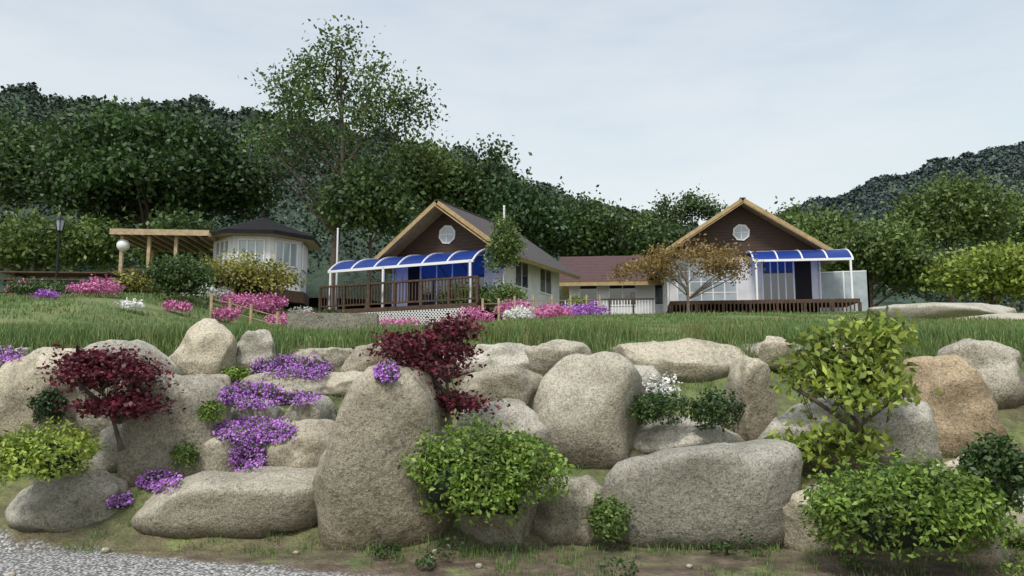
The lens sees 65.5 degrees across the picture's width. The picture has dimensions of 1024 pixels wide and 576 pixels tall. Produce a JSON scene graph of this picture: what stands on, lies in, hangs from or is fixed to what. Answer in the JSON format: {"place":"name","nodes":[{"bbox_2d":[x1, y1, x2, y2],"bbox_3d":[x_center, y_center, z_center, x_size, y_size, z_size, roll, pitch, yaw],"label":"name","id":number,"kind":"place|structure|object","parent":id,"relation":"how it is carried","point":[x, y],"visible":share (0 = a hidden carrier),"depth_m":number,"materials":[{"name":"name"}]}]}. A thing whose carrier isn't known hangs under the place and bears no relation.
{"place":"outdoors","nodes":[
{"label":"outdoors","id":0,"kind":"place"},
{"bbox_2d":[0,292,1023,575],"bbox_3d":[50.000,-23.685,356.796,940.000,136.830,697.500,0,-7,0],"label":"ground","id":1,"kind":"structure","parent":0,"point":[134,552],"depth_m":6.49,"materials":[{"name":"plant"}]},
{"bbox_2d":[5,276,71,295],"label":"shrub","id":2,"kind":"object","parent":1,"relation":"on","point":[26,287],"visible":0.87,"depth_m":20.78,"materials":[{"name":"green plant"}]},
{"bbox_2d":[0,347,77,436],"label":"rock","id":3,"kind":"object","parent":1,"relation":"on","point":[18,377],"visible":0.4,"depth_m":8.20,"materials":[{"name":"stone"}]},
{"bbox_2d":[26,386,68,425],"bbox_3d":[-4.706,1.202,8.090,0.422,0.410,0.361,-4,-8,32],"label":"shrub","id":4,"kind":"object","parent":3,"relation":"on","point":[43,402],"visible":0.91,"depth_m":8.01,"materials":[{"name":"green plant"}]},
{"bbox_2d":[0,101,77,294],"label":"tree","id":5,"kind":"object","parent":1,"relation":"on","point":[12,149],"visible":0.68,"depth_m":55.15,"materials":[{"name":"green plant"}]},
{"bbox_2d":[0,271,126,292],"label":"fence","id":6,"kind":"object","parent":1,"relation":"on","point":[25,274],"visible":0.56,"depth_m":27.39,"materials":[{"name":"brown wood"}]},
{"bbox_2d":[4,469,128,532],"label":"rock","id":7,"kind":"object","parent":1,"relation":"on","point":[69,503],"visible":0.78,"depth_m":7.01,"materials":[{"name":"stone"}]},
{"bbox_2d":[0,416,107,483],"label":"shrub","id":8,"kind":"object","parent":7,"relation":"on","point":[47,456],"visible":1,"depth_m":6.68,"materials":[{"name":"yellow plant"}]},
{"bbox_2d":[0,198,144,285],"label":"tree","id":9,"kind":"object","parent":1,"relation":"on","point":[89,242],"visible":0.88,"depth_m":46.43,"materials":[{"name":"green plant"}]},
{"bbox_2d":[78,274,126,294],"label":"azalea","id":10,"kind":"object","parent":1,"relation":"on","point":[97,286],"visible":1,"depth_m":21.94,"materials":[{"name":"plant"}]},
{"bbox_2d":[89,426,121,472],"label":"rock","id":11,"kind":"object","parent":1,"relation":"on","point":[106,459],"visible":0.33,"depth_m":7.70,"materials":[{"name":"stone"}]},
{"bbox_2d":[75,339,182,437],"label":"rock","id":12,"kind":"object","parent":1,"relation":"on","point":[97,425],"visible":0.23,"depth_m":8.45,"materials":[{"name":"stone"}]},
{"bbox_2d":[103,266,159,293],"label":"shrub","id":13,"kind":"object","parent":1,"relation":"on","point":[136,281],"visible":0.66,"depth_m":29.71,"materials":[{"name":"yellow plant"}]},
{"bbox_2d":[6,94,298,228],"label":"tree","id":14,"kind":"object","parent":1,"relation":"on","point":[140,166],"visible":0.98,"depth_m":50.62,"materials":[{"name":"green plant"}]},
{"bbox_2d":[109,194,234,272],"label":"tree","id":15,"kind":"object","parent":1,"relation":"on","point":[176,222],"visible":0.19,"depth_m":46.66,"materials":[{"name":"green plant"}]},
{"bbox_2d":[117,373,231,487],"bbox_3d":[-3.312,1.464,7.885,0.946,1.241,0.729,0,-7,0],"label":"rock","id":16,"kind":"object","parent":1,"relation":"on","point":[148,444],"visible":0.55,"depth_m":7.62,"materials":[{"name":"stone"}]},
{"bbox_2d":[27,343,203,451],"bbox_3d":[-3.686,1.024,7.523,1.418,1.016,1.278,0,-7,0],"label":"maple tree","id":17,"kind":"object","parent":16,"relation":"on","point":[103,368],"visible":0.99,"depth_m":7.29,"materials":[{"name":"red plant"}]},
{"bbox_2d":[169,439,200,469],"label":"shrub","id":18,"kind":"object","parent":16,"relation":"on","point":[183,451],"visible":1,"depth_m":7.52,"materials":[{"name":"green plant"}]},
{"bbox_2d":[195,398,228,421],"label":"shrub","id":19,"kind":"object","parent":16,"relation":"on","point":[208,410],"visible":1,"depth_m":7.70,"materials":[{"name":"green plant"}]},
{"bbox_2d":[138,252,217,296],"bbox_3d":[-10.079,-0.424,24.276,2.434,1.374,2.229,0,-7,0],"label":"shrub","id":20,"kind":"object","parent":1,"relation":"on","point":[184,274],"visible":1,"depth_m":23.78,"materials":[{"name":"green plant"}]},
{"bbox_2d":[0,344,400,508],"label":"phlox","id":21,"kind":"object","parent":1,"relation":"on","point":[160,481],"depth_m":7.85,"materials":[{"name":"plant"}]},
{"bbox_2d":[169,318,236,375],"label":"rock","id":22,"kind":"object","parent":1,"relation":"on","point":[207,346],"visible":0.65,"depth_m":9.26,"materials":[{"name":"stone"}]},
{"bbox_2d":[109,211,320,308],"bbox_3d":[-11.681,-1.256,32.264,7.417,3.850,4.435,1,-7,-5],"label":"gazebo","id":23,"kind":"object","parent":1,"relation":"on","point":[267,237],"visible":0.62,"depth_m":31.06,"materials":[{"name":"white paint"}]},
{"bbox_2d":[131,466,317,537],"bbox_3d":[-2.482,1.978,7.302,1.747,0.640,1.064,0,-7,0],"label":"rock","id":24,"kind":"object","parent":1,"relation":"on","point":[263,501],"visible":0.8,"depth_m":6.83,"materials":[{"name":"stone"}]},
{"bbox_2d":[211,307,241,320],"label":"azalea","id":25,"kind":"object","parent":1,"relation":"on","point":[226,312],"visible":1,"depth_m":22.01,"materials":[{"name":"plant"}]},
{"bbox_2d":[197,424,265,471],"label":"rock","id":26,"kind":"object","parent":1,"relation":"on","point":[214,453],"visible":0.33,"depth_m":7.63,"materials":[{"name":"stone"}]},
{"bbox_2d":[160,248,306,297],"bbox_3d":[-9.871,-0.491,28.255,5.161,1.831,3.928,0,-7,0],"label":"hedge","id":27,"kind":"object","parent":1,"relation":"on","point":[241,277],"visible":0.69,"depth_m":27.38,"materials":[{"name":"yellow plant"}]},
{"bbox_2d":[218,290,262,310],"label":"azalea","id":28,"kind":"object","parent":1,"relation":"on","point":[238,298],"visible":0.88,"depth_m":24.97,"materials":[{"name":"plant"}]},
{"bbox_2d":[209,293,286,324],"bbox_3d":[-7.031,0.877,22.847,3.148,1.268,0.166,4,-8,-29],"label":"post fence","id":29,"kind":"object","parent":1,"relation":"on","point":[230,305],"visible":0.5,"depth_m":22.59,"materials":[{"name":"brown wood"}]},
{"bbox_2d":[236,329,276,373],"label":"rock","id":30,"kind":"object","parent":1,"relation":"on","point":[252,346],"visible":0.55,"depth_m":9.56,"materials":[{"name":"stone"}]},
{"bbox_2d":[231,398,283,421],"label":"rock","id":31,"kind":"object","parent":1,"relation":"on","point":[272,413],"visible":0.19,"depth_m":8.37,"materials":[{"name":"stone"}]},
{"bbox_2d":[247,290,288,313],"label":"azalea","id":32,"kind":"object","parent":1,"relation":"on","point":[269,302],"visible":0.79,"depth_m":27.01,"materials":[{"name":"plant"}]},
{"bbox_2d":[238,371,330,399],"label":"rock","id":33,"kind":"object","parent":1,"relation":"on","point":[299,383],"visible":0.39,"depth_m":8.97,"materials":[{"name":"stone"}]},
{"bbox_2d":[259,419,334,467],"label":"rock","id":34,"kind":"object","parent":1,"relation":"on","point":[306,447],"visible":0.33,"depth_m":7.74,"materials":[{"name":"stone"}]},
{"bbox_2d":[282,395,336,420],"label":"rock","id":35,"kind":"object","parent":1,"relation":"on","point":[323,407],"visible":0.38,"depth_m":8.40,"materials":[{"name":"stone"}]},
{"bbox_2d":[291,347,353,369],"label":"rock","id":36,"kind":"object","parent":1,"relation":"on","point":[336,357],"visible":0.38,"depth_m":9.65,"materials":[{"name":"stone"}]},
{"bbox_2d":[287,313,378,330],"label":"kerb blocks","id":37,"kind":"structure","parent":1,"relation":"on","point":[329,320],"depth_m":12.88,"materials":[{"name":"stone"}]},
{"bbox_2d":[220,14,449,309],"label":"tree","id":38,"kind":"object","parent":1,"relation":"on","point":[357,120],"visible":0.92,"depth_m":51.23,"materials":[{"name":"green plant"}]},
{"bbox_2d":[326,370,362,396],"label":"rock","id":39,"kind":"object","parent":1,"relation":"on","point":[339,383],"visible":0.27,"depth_m":9.08,"materials":[{"name":"stone"}]},
{"bbox_2d":[293,142,425,307],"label":"tree","id":40,"kind":"object","parent":1,"relation":"on","point":[373,202],"visible":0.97,"depth_m":49.58,"materials":[{"name":"green plant"}]},
{"bbox_2d":[339,341,405,371],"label":"rock","id":41,"kind":"object","parent":1,"relation":"on","point":[354,361],"visible":0.33,"depth_m":9.51,"materials":[{"name":"stone"}]},
{"bbox_2d":[312,364,454,549],"bbox_3d":[-1.140,1.583,7.297,1.372,1.766,1.273,2,-7,-15],"label":"rock","id":42,"kind":"object","parent":1,"relation":"on","point":[364,493],"visible":0.64,"depth_m":6.71,"materials":[{"name":"stone"}]},
{"bbox_2d":[352,311,510,426],"bbox_3d":[-0.796,0.749,7.430,1.348,1.078,1.410,4,-8,-31],"label":"maple tree","id":43,"kind":"object","parent":42,"relation":"on","point":[412,349],"visible":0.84,"depth_m":7.30,"materials":[{"name":"red plant"}]},
{"bbox_2d":[372,131,477,218],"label":"tree","id":44,"kind":"object","parent":1,"relation":"on","point":[436,163],"visible":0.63,"depth_m":55.62,"materials":[{"name":"green plant"}]},
{"bbox_2d":[318,199,580,327],"bbox_3d":[-2.297,-0.603,33.781,7.894,5.116,8.436,-3,-8,26],"label":"cabin","id":45,"kind":"object","parent":1,"relation":"on","point":[424,255],"visible":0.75,"depth_m":31.61,"materials":[{"name":"white paint"}]},
{"bbox_2d":[8,292,895,322],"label":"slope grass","id":46,"kind":"structure","parent":1,"relation":"on","point":[862,313],"depth_m":28.56,"materials":[{"name":"plant"}]},
{"bbox_2d":[436,278,500,318],"bbox_3d":[-1.606,0.449,30.160,2.804,1.656,2.056,0,-7,0],"label":"shrub","id":47,"kind":"object","parent":1,"relation":"on","point":[463,301],"visible":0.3,"depth_m":29.73,"materials":[{"name":"green plant"}]},
{"bbox_2d":[413,132,543,215],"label":"tree","id":48,"kind":"object","parent":1,"relation":"on","point":[471,181],"visible":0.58,"depth_m":55.51,"materials":[{"name":"green plant"}]},
{"bbox_2d":[455,485,537,547],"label":"rock","id":49,"kind":"object","parent":1,"relation":"on","point":[481,530],"visible":0.33,"depth_m":6.80,"materials":[{"name":"stone"}]},
{"bbox_2d":[393,412,574,526],"bbox_3d":[-0.230,1.489,6.622,1.513,0.948,1.023,0,-7,0],"label":"shrub","id":50,"kind":"object","parent":49,"relation":"on","point":[494,473],"visible":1,"depth_m":6.44,"materials":[{"name":"green plant"}]},
{"bbox_2d":[458,365,542,408],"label":"rock","id":51,"kind":"object","parent":1,"relation":"on","point":[515,382],"visible":0.5,"depth_m":8.71,"materials":[{"name":"stone"}]},
{"bbox_2d":[470,342,531,371],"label":"rock","id":52,"kind":"object","parent":1,"relation":"on","point":[506,354],"visible":0.42,"depth_m":9.50,"materials":[{"name":"stone"}]},
{"bbox_2d":[454,398,553,468],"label":"rock","id":53,"kind":"object","parent":1,"relation":"on","point":[518,413],"visible":0.33,"depth_m":7.85,"materials":[{"name":"stone"}]},
{"bbox_2d":[479,204,530,318],"bbox_3d":[-0.252,-0.857,29.163,2.113,4.457,2.028,0,-7,0],"label":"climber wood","id":54,"kind":"object","parent":1,"relation":"on","point":[505,245],"visible":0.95,"depth_m":28.91,"materials":[{"name":"green plant"}]},
{"bbox_2d":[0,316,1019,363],"bbox_3d":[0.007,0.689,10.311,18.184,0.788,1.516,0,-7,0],"label":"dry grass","id":55,"kind":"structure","parent":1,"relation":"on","point":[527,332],"depth_m":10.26,"materials":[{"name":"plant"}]},
{"bbox_2d":[0,318,1023,367],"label":"edge grass","id":56,"kind":"structure","parent":1,"relation":"on","point":[18,331],"depth_m":10.26,"materials":[{"name":"plant"}]},
{"bbox_2d":[0,82,1023,311],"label":"forested hill","id":57,"kind":"structure","parent":1,"relation":"on","point":[43,105],"depth_m":151.67,"materials":[{"name":"green plant"}]},
{"bbox_2d":[0,88,1023,312],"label":"hill forest","id":58,"kind":"object","parent":1,"relation":"on","point":[317,278],"visible":0.04,"depth_m":67.78,"materials":[{"name":"plant"}]},
{"bbox_2d":[0,291,1023,328],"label":"slope grass","id":59,"kind":"structure","parent":1,"relation":"on","point":[687,317],"depth_m":19.76,"materials":[{"name":"plant"}]},
{"bbox_2d":[0,316,1023,351],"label":"slope grass","id":60,"kind":"structure","parent":1,"relation":"on","point":[671,336],"depth_m":12.24,"materials":[{"name":"plant"}]},
{"bbox_2d":[503,304,536,319],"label":"azalea","id":61,"kind":"object","parent":1,"relation":"on","point":[521,313],"visible":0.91,"depth_m":23.94,"materials":[{"name":"plant"}]},
{"bbox_2d":[467,160,601,255],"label":"tree","id":62,"kind":"object","parent":1,"relation":"on","point":[540,217],"visible":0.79,"depth_m":51.35,"materials":[{"name":"green plant"}]},
{"bbox_2d":[481,295,600,320],"bbox_3d":[1.133,0.710,26.962,0.267,1.594,7.066,-5,-9,36],"label":"post fence","id":63,"kind":"object","parent":1,"relation":"on","point":[514,301],"visible":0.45,"depth_m":26.43,"materials":[{"name":"brown wood"}]},
{"bbox_2d":[529,302,575,318],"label":"azalea","id":64,"kind":"object","parent":1,"relation":"on","point":[545,311],"visible":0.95,"depth_m":22.95,"materials":[{"name":"plant"}]},
{"bbox_2d":[525,339,591,376],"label":"rock","id":65,"kind":"object","parent":1,"relation":"on","point":[544,358],"visible":0.45,"depth_m":9.32,"materials":[{"name":"stone"}]},
{"bbox_2d":[531,474,602,546],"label":"rock","id":66,"kind":"object","parent":1,"relation":"on","point":[565,521],"visible":0.56,"depth_m":6.81,"materials":[{"name":"stone"}]},
{"bbox_2d":[535,182,637,260],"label":"tree","id":67,"kind":"object","parent":1,"relation":"on","point":[595,236],"visible":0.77,"depth_m":55.55,"materials":[{"name":"green plant"}]},
{"bbox_2d":[532,351,641,469],"bbox_3d":[0.786,1.318,8.221,1.149,1.318,1.081,0,-7,0],"label":"rock","id":68,"kind":"object","parent":1,"relation":"on","point":[582,403],"visible":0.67,"depth_m":7.82,"materials":[{"name":"stone"}]},
{"bbox_2d":[573,300,610,316],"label":"azalea","id":69,"kind":"object","parent":1,"relation":"on","point":[590,306],"visible":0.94,"depth_m":24.96,"materials":[{"name":"plant"}]},
{"bbox_2d":[583,492,634,542],"bbox_3d":[0.804,1.921,6.667,0.388,0.409,0.422,-4,-8,30],"label":"shrub","id":70,"kind":"object","parent":1,"relation":"on","point":[607,514],"visible":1,"depth_m":6.59,"materials":[{"name":"green plant"}]},
{"bbox_2d":[559,255,662,314],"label":"house","id":71,"kind":"structure","parent":1,"relation":"on","point":[642,295],"depth_m":43.38,"materials":[{"name":"white paint"}]},
{"bbox_2d":[598,554,640,575],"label":"plant","id":72,"kind":"object","parent":1,"relation":"on","point":[632,564],"visible":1,"depth_m":5.68,"materials":[{"name":"green plant"}]},
{"bbox_2d":[597,201,684,255],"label":"tree","id":73,"kind":"object","parent":1,"relation":"on","point":[633,223],"visible":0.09,"depth_m":59.35,"materials":[{"name":"green plant"}]},
{"bbox_2d":[634,364,666,415],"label":"rock","id":74,"kind":"object","parent":1,"relation":"on","point":[644,371],"visible":0.3,"depth_m":8.51,"materials":[{"name":"stone"}]},
{"bbox_2d":[640,374,682,403],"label":"white flower","id":75,"kind":"object","parent":74,"relation":"on","point":[665,385],"visible":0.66,"depth_m":8.33,"materials":[{"name":"plant"}]},
{"bbox_2d":[615,202,690,255],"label":"tree","id":76,"kind":"object","parent":1,"relation":"on","point":[670,233],"visible":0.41,"depth_m":56.91,"materials":[{"name":"green plant"}]},
{"bbox_2d":[648,190,695,226],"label":"tree","id":77,"kind":"object","parent":1,"relation":"on","point":[662,206],"visible":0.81,"depth_m":62.78,"materials":[{"name":"green plant"}]},
{"bbox_2d":[611,338,747,383],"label":"rock","id":78,"kind":"object","parent":1,"relation":"on","point":[691,360],"visible":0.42,"depth_m":9.42,"materials":[{"name":"stone"}]},
{"bbox_2d":[602,231,765,312],"bbox_3d":[7.308,-0.521,33.239,6.433,3.664,5.920,-6,-9,39],"label":"tree","id":79,"kind":"object","parent":1,"relation":"on","point":[719,262],"visible":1,"depth_m":32.70,"materials":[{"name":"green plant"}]},
{"bbox_2d":[633,415,742,453],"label":"rock","id":80,"kind":"object","parent":1,"relation":"on","point":[650,438],"visible":0.46,"depth_m":8.02,"materials":[{"name":"stone"}]},
{"bbox_2d":[627,383,692,425],"bbox_3d":[1.463,1.167,7.954,0.692,0.435,0.555,0,-7,0],"label":"shrub","id":81,"kind":"object","parent":80,"relation":"on","point":[646,405],"visible":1,"depth_m":7.84,"materials":[{"name":"green plant"}]},
{"bbox_2d":[688,386,746,431],"bbox_3d":[2.036,1.195,7.863,0.596,0.459,0.535,0,-7,0],"label":"shrub","id":82,"kind":"object","parent":80,"relation":"on","point":[712,404],"visible":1,"depth_m":7.79,"materials":[{"name":"green plant"}]},
{"bbox_2d":[672,183,711,230],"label":"tree","id":83,"kind":"object","parent":1,"relation":"on","point":[692,202],"visible":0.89,"depth_m":62.65,"materials":[{"name":"green plant"}]},
{"bbox_2d":[601,439,802,549],"bbox_3d":[1.673,1.908,7.163,1.827,1.075,1.129,0,-7,0],"label":"rock","id":84,"kind":"object","parent":1,"relation":"on","point":[707,495],"visible":0.81,"depth_m":6.69,"materials":[{"name":"stone"}]},
{"bbox_2d":[694,193,728,220],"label":"tree","id":85,"kind":"object","parent":1,"relation":"on","point":[714,210],"visible":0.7,"depth_m":62.63,"materials":[{"name":"green plant"}]},
{"bbox_2d":[722,357,777,440],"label":"rock","id":86,"kind":"object","parent":1,"relation":"on","point":[749,380],"visible":0.59,"depth_m":8.21,"materials":[{"name":"stone"}]},
{"bbox_2d":[647,197,861,313],"bbox_3d":[11.037,-1.012,38.957,8.587,5.343,9.820,-1,-7,8],"label":"cabin","id":87,"kind":"object","parent":1,"relation":"on","point":[795,259],"visible":0.79,"depth_m":36.09,"materials":[{"name":"white paint"}]},
{"bbox_2d":[758,336,794,370],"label":"rock","id":88,"kind":"object","parent":1,"relation":"on","point":[770,345],"visible":0.65,"depth_m":9.48,"materials":[{"name":"stone"}]},
{"bbox_2d":[766,196,830,229],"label":"tree","id":89,"kind":"object","parent":1,"relation":"on","point":[786,217],"visible":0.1,"depth_m":62.00,"materials":[{"name":"green plant"}]},
{"bbox_2d":[782,484,873,553],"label":"rock","id":90,"kind":"object","parent":1,"relation":"on","point":[796,538],"visible":0.27,"depth_m":6.56,"materials":[{"name":"stone"}]},
{"bbox_2d":[789,195,895,271],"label":"tree","id":91,"kind":"object","parent":1,"relation":"on","point":[821,227],"visible":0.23,"depth_m":55.61,"materials":[{"name":"green plant"}]},
{"bbox_2d":[818,270,869,312],"bbox_3d":[15.697,0.284,36.656,2.840,2.120,1.216,2,-7,-19],"label":"panel fence","id":92,"kind":"object","parent":1,"relation":"on","point":[835,284],"visible":0.63,"depth_m":36.49,"materials":[{"name":"white"}]},
{"bbox_2d":[757,394,942,476],"bbox_3d":[3.323,1.520,8.124,1.866,0.917,1.194,0,-7,0],"label":"rock","id":93,"kind":"object","parent":1,"relation":"on","point":[912,427],"visible":0.4,"depth_m":7.62,"materials":[{"name":"stone"}]},
{"bbox_2d":[764,304,939,478],"bbox_3d":[3.086,0.998,7.563,1.532,1.672,1.291,0,-7,0],"label":"sapling wood","id":94,"kind":"object","parent":1,"relation":"on","point":[841,371],"visible":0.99,"depth_m":7.44,"materials":[{"name":"green plant"}]},
{"bbox_2d":[815,210,955,307],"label":"tree","id":95,"kind":"object","parent":1,"relation":"on","point":[888,256],"visible":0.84,"depth_m":49.09,"materials":[{"name":"green plant"}]},
{"bbox_2d":[795,145,1023,304],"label":"hill forest","id":96,"kind":"object","parent":1,"relation":"on","point":[931,163],"visible":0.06,"depth_m":413.76,"materials":[{"name":"plant"}]},
{"bbox_2d":[796,448,1023,562],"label":"shrub","id":97,"kind":"object","parent":1,"relation":"on","point":[928,509],"visible":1,"depth_m":5.58,"materials":[{"name":"green plant"}]},
{"bbox_2d":[867,302,1016,319],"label":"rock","id":98,"kind":"object","parent":1,"relation":"on","point":[935,310],"visible":0.41,"depth_m":25.68,"materials":[{"name":"stone"}]},
{"bbox_2d":[867,164,1023,302],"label":"tree","id":99,"kind":"object","parent":1,"relation":"on","point":[947,211],"visible":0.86,"depth_m":60.76,"materials":[{"name":"green plant"}]},
{"bbox_2d":[897,354,1009,457],"bbox_3d":[4.663,1.335,8.365,1.075,1.269,0.969,0,-7,0],"label":"rock","id":100,"kind":"object","parent":1,"relation":"on","point":[964,406],"visible":0.48,"depth_m":8.07,"materials":[{"name":"brown stone"}]},
{"bbox_2d":[913,454,1009,567],"bbox_3d":[3.605,1.827,6.390,0.774,0.991,0.859,0,-7,0],"label":"rock","id":101,"kind":"object","parent":1,"relation":"on","point":[991,556],"visible":0.16,"depth_m":6.08,"materials":[{"name":"stone"}]},
{"bbox_2d":[915,232,1023,306],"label":"tree","id":102,"kind":"object","parent":1,"relation":"on","point":[996,272],"visible":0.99,"depth_m":45.17,"materials":[{"name":"green plant"}]},
{"bbox_2d":[937,338,1023,409],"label":"rock","id":103,"kind":"object","parent":1,"relation":"on","point":[996,365],"visible":0.57,"depth_m":8.93,"materials":[{"name":"stone"}]},
{"bbox_2d":[947,428,1023,513],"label":"shrub","id":104,"kind":"object","parent":1,"relation":"on","point":[998,463],"visible":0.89,"depth_m":5.82,"materials":[{"name":"green plant"}]},
{"bbox_2d":[955,187,1023,308],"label":"tree","id":105,"kind":"object","parent":1,"relation":"on","point":[1016,238],"visible":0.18,"depth_m":69.44,"materials":[{"name":"green plant"}]},
{"bbox_2d":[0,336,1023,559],"bbox_3d":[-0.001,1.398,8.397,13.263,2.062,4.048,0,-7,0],"label":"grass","id":106,"kind":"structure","parent":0,"point":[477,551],"depth_m":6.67,"materials":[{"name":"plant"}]},
{"bbox_2d":[0,0,1023,225],"label":"sky","id":107,"kind":"structure","parent":0,"point":[759,101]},
{"bbox_2d":[168,531,1022,575],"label":"grass","id":108,"kind":"structure","parent":0,"point":[572,558],"depth_m":6.24,"materials":[{"name":"plant"}]},
{"bbox_2d":[774,141,1023,305],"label":"forested hill","id":109,"kind":"structure","parent":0,"point":[1007,153],"depth_m":416.56,"materials":[{"name":"green plant"}]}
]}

